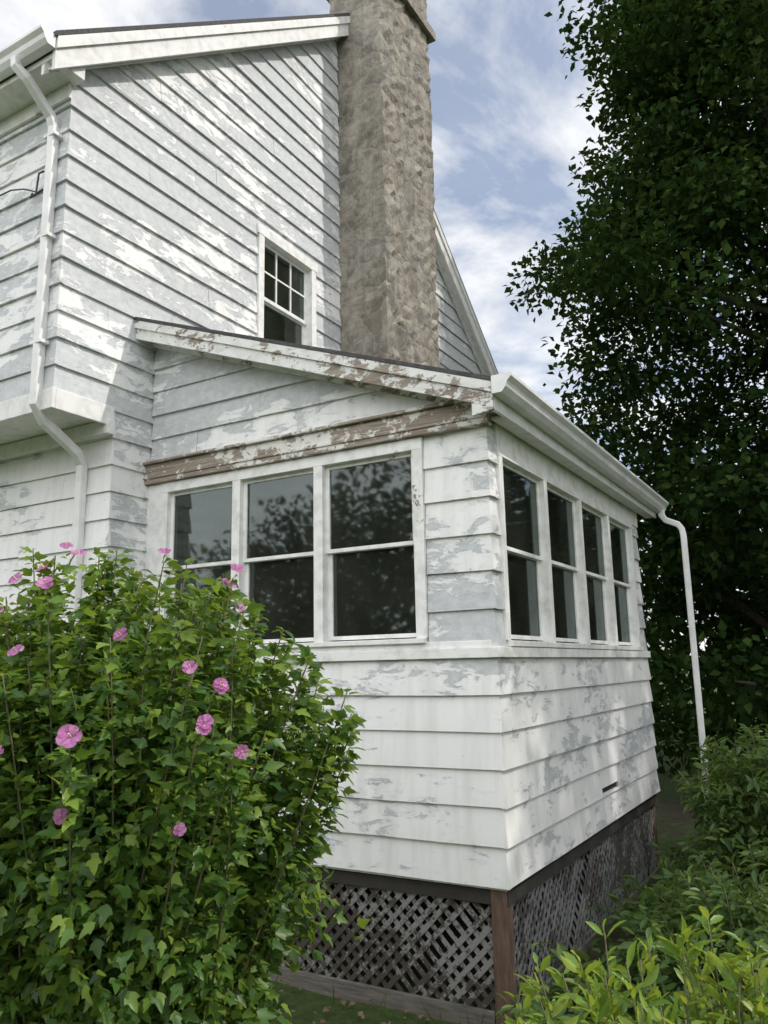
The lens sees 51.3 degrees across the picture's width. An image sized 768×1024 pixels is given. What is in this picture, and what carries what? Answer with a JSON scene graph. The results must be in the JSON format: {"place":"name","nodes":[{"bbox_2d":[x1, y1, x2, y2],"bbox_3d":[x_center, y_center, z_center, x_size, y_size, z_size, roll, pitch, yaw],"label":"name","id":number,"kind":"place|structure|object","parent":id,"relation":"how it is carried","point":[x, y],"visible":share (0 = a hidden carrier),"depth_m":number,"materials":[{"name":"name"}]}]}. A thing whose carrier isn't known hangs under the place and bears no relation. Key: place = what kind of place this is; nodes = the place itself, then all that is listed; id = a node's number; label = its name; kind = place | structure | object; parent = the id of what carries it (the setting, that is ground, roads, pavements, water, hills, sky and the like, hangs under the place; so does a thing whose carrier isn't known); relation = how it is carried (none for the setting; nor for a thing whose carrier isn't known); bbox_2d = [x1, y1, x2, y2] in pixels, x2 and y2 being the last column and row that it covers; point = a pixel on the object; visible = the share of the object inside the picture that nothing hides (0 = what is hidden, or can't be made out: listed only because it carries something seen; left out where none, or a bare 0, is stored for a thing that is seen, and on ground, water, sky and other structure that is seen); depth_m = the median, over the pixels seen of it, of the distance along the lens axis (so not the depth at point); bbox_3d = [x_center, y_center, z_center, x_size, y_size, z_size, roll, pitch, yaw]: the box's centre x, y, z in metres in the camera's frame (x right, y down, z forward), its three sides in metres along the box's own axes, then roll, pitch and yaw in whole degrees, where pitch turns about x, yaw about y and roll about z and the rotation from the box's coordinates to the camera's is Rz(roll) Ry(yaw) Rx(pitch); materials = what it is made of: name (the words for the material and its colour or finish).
{"place":"outdoors","nodes":[
{"label":"outdoors","id":0,"kind":"place"},
{"bbox_2d":[48,67,489,375],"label":"rake soffit","id":1,"kind":"structure","parent":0,"point":[459,305],"depth_m":11.61,"materials":[{"name":"white wood"}]},
{"bbox_2d":[53,13,498,373],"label":"roof shingles","id":2,"kind":"object","parent":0,"point":[123,28],"visible":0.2,"depth_m":6.99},
{"bbox_2d":[151,348,435,460],"bbox_3d":[-0.649,-1.003,5.573,2.660,0.999,0.030,-8,-13,30],"label":"sunroom gable siding","id":3,"kind":"object","parent":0,"point":[200,403],"visible":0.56,"depth_m":5.78,"materials":[{"name":"white wood"}]},
{"bbox_2d":[142,400,491,485],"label":"sunroom lintel","id":4,"kind":"structure","parent":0,"point":[437,418],"depth_m":5.26,"materials":[{"name":"brown wood"}]},
{"bbox_2d":[0,0,767,656],"label":"sky","id":5,"kind":"structure","parent":0,"point":[507,128],"materials":[{"name":"blue"}]},
{"bbox_2d":[176,457,626,662],"bbox_3d":[0.298,1.034,6.793,2.660,2.930,3.416,-8,-13,30],"label":"sunroom interior","id":6,"kind":"object","parent":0,"point":[281,521],"visible":0.03,"depth_m":7.21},
{"bbox_2d":[245,669,765,1023],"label":"ground","id":7,"kind":"structure","parent":0,"point":[673,822],"depth_m":4.91,"materials":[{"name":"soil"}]},
{"bbox_2d":[0,542,369,1023],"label":"hibiscus bush","id":8,"kind":"object","parent":7,"relation":"on","point":[145,839],"visible":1,"depth_m":2.55,"materials":[{"name":"green plant"}]},
{"bbox_2d":[278,984,430,1023],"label":"leaf litter","id":9,"kind":"object","parent":7,"relation":"on","point":[360,1013],"visible":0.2,"depth_m":4.38,"materials":[{"name":"brown plant"}]},
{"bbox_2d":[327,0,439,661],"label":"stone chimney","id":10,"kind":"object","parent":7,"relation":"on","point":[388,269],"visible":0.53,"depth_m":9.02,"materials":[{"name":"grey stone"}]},
{"bbox_2d":[261,794,657,981],"bbox_3d":[0.392,2.845,6.417,2.784,0.770,3.640,-8,-13,30],"label":"crawlspace","id":11,"kind":"object","parent":7,"relation":"on","point":[480,896],"visible":0.12,"depth_m":4.95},
{"bbox_2d":[152,414,652,890],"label":"wall","id":12,"kind":"structure","parent":11,"relation":"on","point":[492,415],"depth_m":4.61,"materials":[{"name":"white wood"}]},
{"bbox_2d":[182,497,213,637],"bbox_3d":[-1.403,0.493,6.010,0.288,1.200,0.024,-8,-13,30],"label":"sunroom curtain","id":13,"kind":"object","parent":12,"relation":"hanging from","point":[199,530],"visible":0.53,"depth_m":6.06,"materials":[{"name":"white fabric"}]},
{"bbox_2d":[144,423,640,647],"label":"sunroom window casings","id":14,"kind":"object","parent":12,"relation":"attached to","point":[521,455],"visible":0.56,"depth_m":5.46,"materials":[{"name":"white wood"}]},
{"bbox_2d":[169,452,631,644],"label":"sunroom window sashes","id":15,"kind":"object","parent":14,"relation":"in","point":[330,551],"visible":0.51,"depth_m":5.45,"materials":[{"name":"white wood"}]},
{"bbox_2d":[207,467,629,641],"bbox_3d":[0.710,0.368,5.817,1.899,1.110,4.127,-26,-27,65],"label":"sunroom window glass","id":16,"kind":"object","parent":15,"relation":"in","point":[521,513],"visible":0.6,"depth_m":5.75,"materials":[{"name":"glass"}]},
{"bbox_2d":[208,638,650,663],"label":"sunroom sill","id":17,"kind":"structure","parent":12,"relation":"attached to","point":[393,649],"depth_m":4.87,"materials":[{"name":"white wood"}]},
{"bbox_2d":[226,658,659,889],"bbox_3d":[0.383,1.844,6.578,2.796,1.204,3.686,-8,-13,30],"label":"sunroom lower siding","id":18,"kind":"object","parent":12,"relation":"attached to","point":[515,744],"visible":0.75,"depth_m":4.70,"materials":[{"name":"white wood"}]},
{"bbox_2d":[602,782,616,792],"bbox_3d":[1.689,2.072,6.029,0.008,0.043,0.500,-8,-13,30],"label":"sunroom vent slot","id":19,"kind":"object","parent":18,"relation":"in","point":[610,786],"visible":0.57,"depth_m":6.05,"materials":[{"name":"black metal"}]},
{"bbox_2d":[423,426,646,650],"bbox_3d":[1.367,0.425,6.255,0.434,1.301,3.674,-8,-13,30],"label":"sunroom pier siding","id":20,"kind":"object","parent":12,"relation":"attached to","point":[462,525],"visible":0.96,"depth_m":4.71,"materials":[{"name":"white wood"}]},
{"bbox_2d":[490,396,655,518],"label":"sunroom roof deck","id":21,"kind":"structure","parent":12,"relation":"attached to","point":[513,421],"depth_m":5.57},
{"bbox_2d":[134,317,490,380],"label":"sunroom roof shingles","id":22,"kind":"object","parent":21,"relation":"on","point":[412,365],"visible":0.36,"depth_m":5.15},
{"bbox_2d":[134,320,497,416],"bbox_3d":[-0.606,-1.008,5.426,2.920,1.272,0.226,-8,-13,30],"label":"sunroom rake board","id":23,"kind":"object","parent":21,"relation":"attached to","point":[417,383],"visible":0.98,"depth_m":5.19,"materials":[{"name":"white wood"}]},
{"bbox_2d":[491,371,668,513],"bbox_3d":[1.736,-0.381,6.277,0.120,0.135,4.258,-8,-13,30],"label":"sunroom gutter","id":24,"kind":"object","parent":21,"relation":"attached to","point":[516,393],"visible":0.94,"depth_m":5.43,"materials":[{"name":"white metal"}]},
{"bbox_2d":[658,509,730,866],"bbox_3d":[2.969,1.575,7.569,0.218,3.319,0.467,5,-13,-30],"label":"downspout","id":25,"kind":"object","parent":12,"relation":"attached to","point":[691,624],"visible":0.68,"depth_m":7.72,"materials":[{"name":"white metal"}]},
{"bbox_2d":[268,867,659,1023],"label":"skirt board","id":26,"kind":"object","parent":7,"relation":"on","point":[352,990],"visible":0.26,"depth_m":4.57,"materials":[{"name":"wood"}]},
{"bbox_2d":[490,805,659,1023],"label":"corner post","id":27,"kind":"object","parent":7,"relation":"on","point":[503,945],"visible":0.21,"depth_m":4.23,"materials":[{"name":"brown wood"}]},
{"bbox_2d":[248,867,495,1010],"bbox_3d":[-0.567,2.506,4.931,2.680,0.665,0.012,-8,-13,30],"label":"front lattice","id":28,"kind":"object","parent":27,"relation":"attached to","point":[460,958],"visible":0.38,"depth_m":4.53,"materials":[{"name":"paint"}]},
{"bbox_2d":[512,807,656,1004],"bbox_3d":[1.567,2.627,5.771,0.012,0.665,3.510,-8,-13,30],"label":"side lattice","id":29,"kind":"object","parent":27,"relation":"attached to","point":[611,885],"visible":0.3,"depth_m":5.30,"materials":[{"name":"grey paint"}]},
{"bbox_2d":[494,829,767,1023],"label":"ground cover plants","id":30,"kind":"object","parent":7,"relation":"on","point":[624,913],"visible":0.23,"depth_m":4.71,"materials":[{"name":"green plant"}]},
{"bbox_2d":[503,0,767,778],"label":"maple tree","id":31,"kind":"object","parent":7,"relation":"on","point":[695,183],"visible":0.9,"depth_m":13.07,"materials":[{"name":"green plant"}]},
{"bbox_2d":[504,905,767,1023],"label":"dogwood shrub","id":32,"kind":"object","parent":7,"relation":"on","point":[732,969],"visible":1,"depth_m":2.10,"materials":[{"name":"green plant"}]},
{"bbox_2d":[621,841,767,1021],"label":"garden shrub","id":33,"kind":"object","parent":7,"relation":"on","point":[723,890],"visible":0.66,"depth_m":4.39,"materials":[{"name":"green plant"}]},
{"bbox_2d":[632,408,767,734],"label":"background trees","id":34,"kind":"object","parent":7,"relation":"on","point":[682,666],"visible":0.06,"depth_m":19.90,"materials":[{"name":"green plant"}]},
{"bbox_2d":[670,723,767,891],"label":"garden shrub","id":35,"kind":"object","parent":7,"relation":"on","point":[736,798],"visible":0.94,"depth_m":6.21,"materials":[{"name":"green plant"}]},
{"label":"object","id":36,"kind":"object","parent":7,"relation":"on","visible":0},
{"bbox_2d":[0,87,73,401],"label":"front siding","id":37,"kind":"object","parent":36,"relation":"attached to","point":[22,155],"visible":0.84,"depth_m":5.85,"materials":[{"name":"paint"}]},
{"bbox_2d":[0,170,44,198],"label":"service cable","id":38,"kind":"object","parent":37,"relation":"attached to","point":[32,195],"visible":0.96,"depth_m":5.85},
{"bbox_2d":[0,50,85,137],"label":"eave box","id":39,"kind":"object","parent":37,"relation":"attached to","point":[19,107],"visible":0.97,"depth_m":5.92,"materials":[{"name":"white paint"}]},
{"bbox_2d":[11,55,87,624],"bbox_3d":[-2.340,-0.189,5.470,0.177,6.070,0.889,-6,-12,24],"label":"downspout","id":40,"kind":"object","parent":36,"relation":"attached to","point":[46,236],"visible":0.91,"depth_m":5.70,"materials":[{"name":"white metal"}]},
{"bbox_2d":[0,387,114,460],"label":"overhang trim","id":41,"kind":"structure","parent":36,"relation":"attached to","point":[75,418],"depth_m":5.82,"materials":[{"name":"white paint"}]},
{"bbox_2d":[0,412,115,653],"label":"front siding","id":42,"kind":"object","parent":36,"relation":"attached to","point":[36,507],"visible":0.3,"depth_m":6.09,"materials":[{"name":"paint"}]},
{"bbox_2d":[103,412,151,652],"bbox_3d":[-0.201,1.462,8.490,0.030,3.402,6.936,-8,-13,30],"label":"ground floor side siding","id":43,"kind":"object","parent":36,"relation":"attached to","point":[132,448],"visible":0.07,"depth_m":5.93,"materials":[{"name":"paint"}]},
{"bbox_2d":[0,51,481,374],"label":"roof deck","id":44,"kind":"structure","parent":36,"relation":"on","point":[43,56],"depth_m":5.73,"materials":[{"name":"grey wood"}]},
{"bbox_2d":[0,24,55,81],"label":"gutter","id":45,"kind":"object","parent":44,"relation":"attached to","point":[34,44],"visible":0.3,"depth_m":5.64,"materials":[{"name":"white metal"}]},
{"bbox_2d":[41,16,497,375],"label":"rake boards","id":46,"kind":"object","parent":44,"relation":"attached to","point":[100,50],"visible":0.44,"depth_m":7.14,"materials":[{"name":"white wood"}]},
{"bbox_2d":[53,40,480,424],"bbox_3d":[-0.422,-3.030,9.136,0.030,5.677,7.456,-8,-13,30],"label":"gable siding","id":47,"kind":"object","parent":36,"relation":"attached to","point":[187,174],"visible":0.43,"depth_m":6.89,"materials":[{"name":"white wood"}]},
{"bbox_2d":[256,223,317,346],"bbox_3d":[-0.987,-2.065,7.986,0.170,1.280,0.980,-8,-13,30],"label":"gable window casing","id":48,"kind":"object","parent":47,"relation":"attached to","point":[283,247],"visible":0.33,"depth_m":8.05,"materials":[{"name":"white wood"}]},
{"bbox_2d":[264,243,306,344],"bbox_3d":[-1.022,-2.051,8.004,0.053,1.100,0.780,-8,-13,30],"label":"gable window sash","id":49,"kind":"object","parent":48,"relation":"in","point":[275,306],"visible":0.57,"depth_m":8.12,"materials":[{"name":"white wood"}]},
{"bbox_2d":[264,247,303,343],"bbox_3d":[-1.023,-2.051,8.005,0.031,1.028,0.700,-8,-13,30],"label":"gable window glass","id":50,"kind":"object","parent":49,"relation":"in","point":[279,326],"visible":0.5,"depth_m":8.03,"materials":[{"name":"black glass"}]}
]}

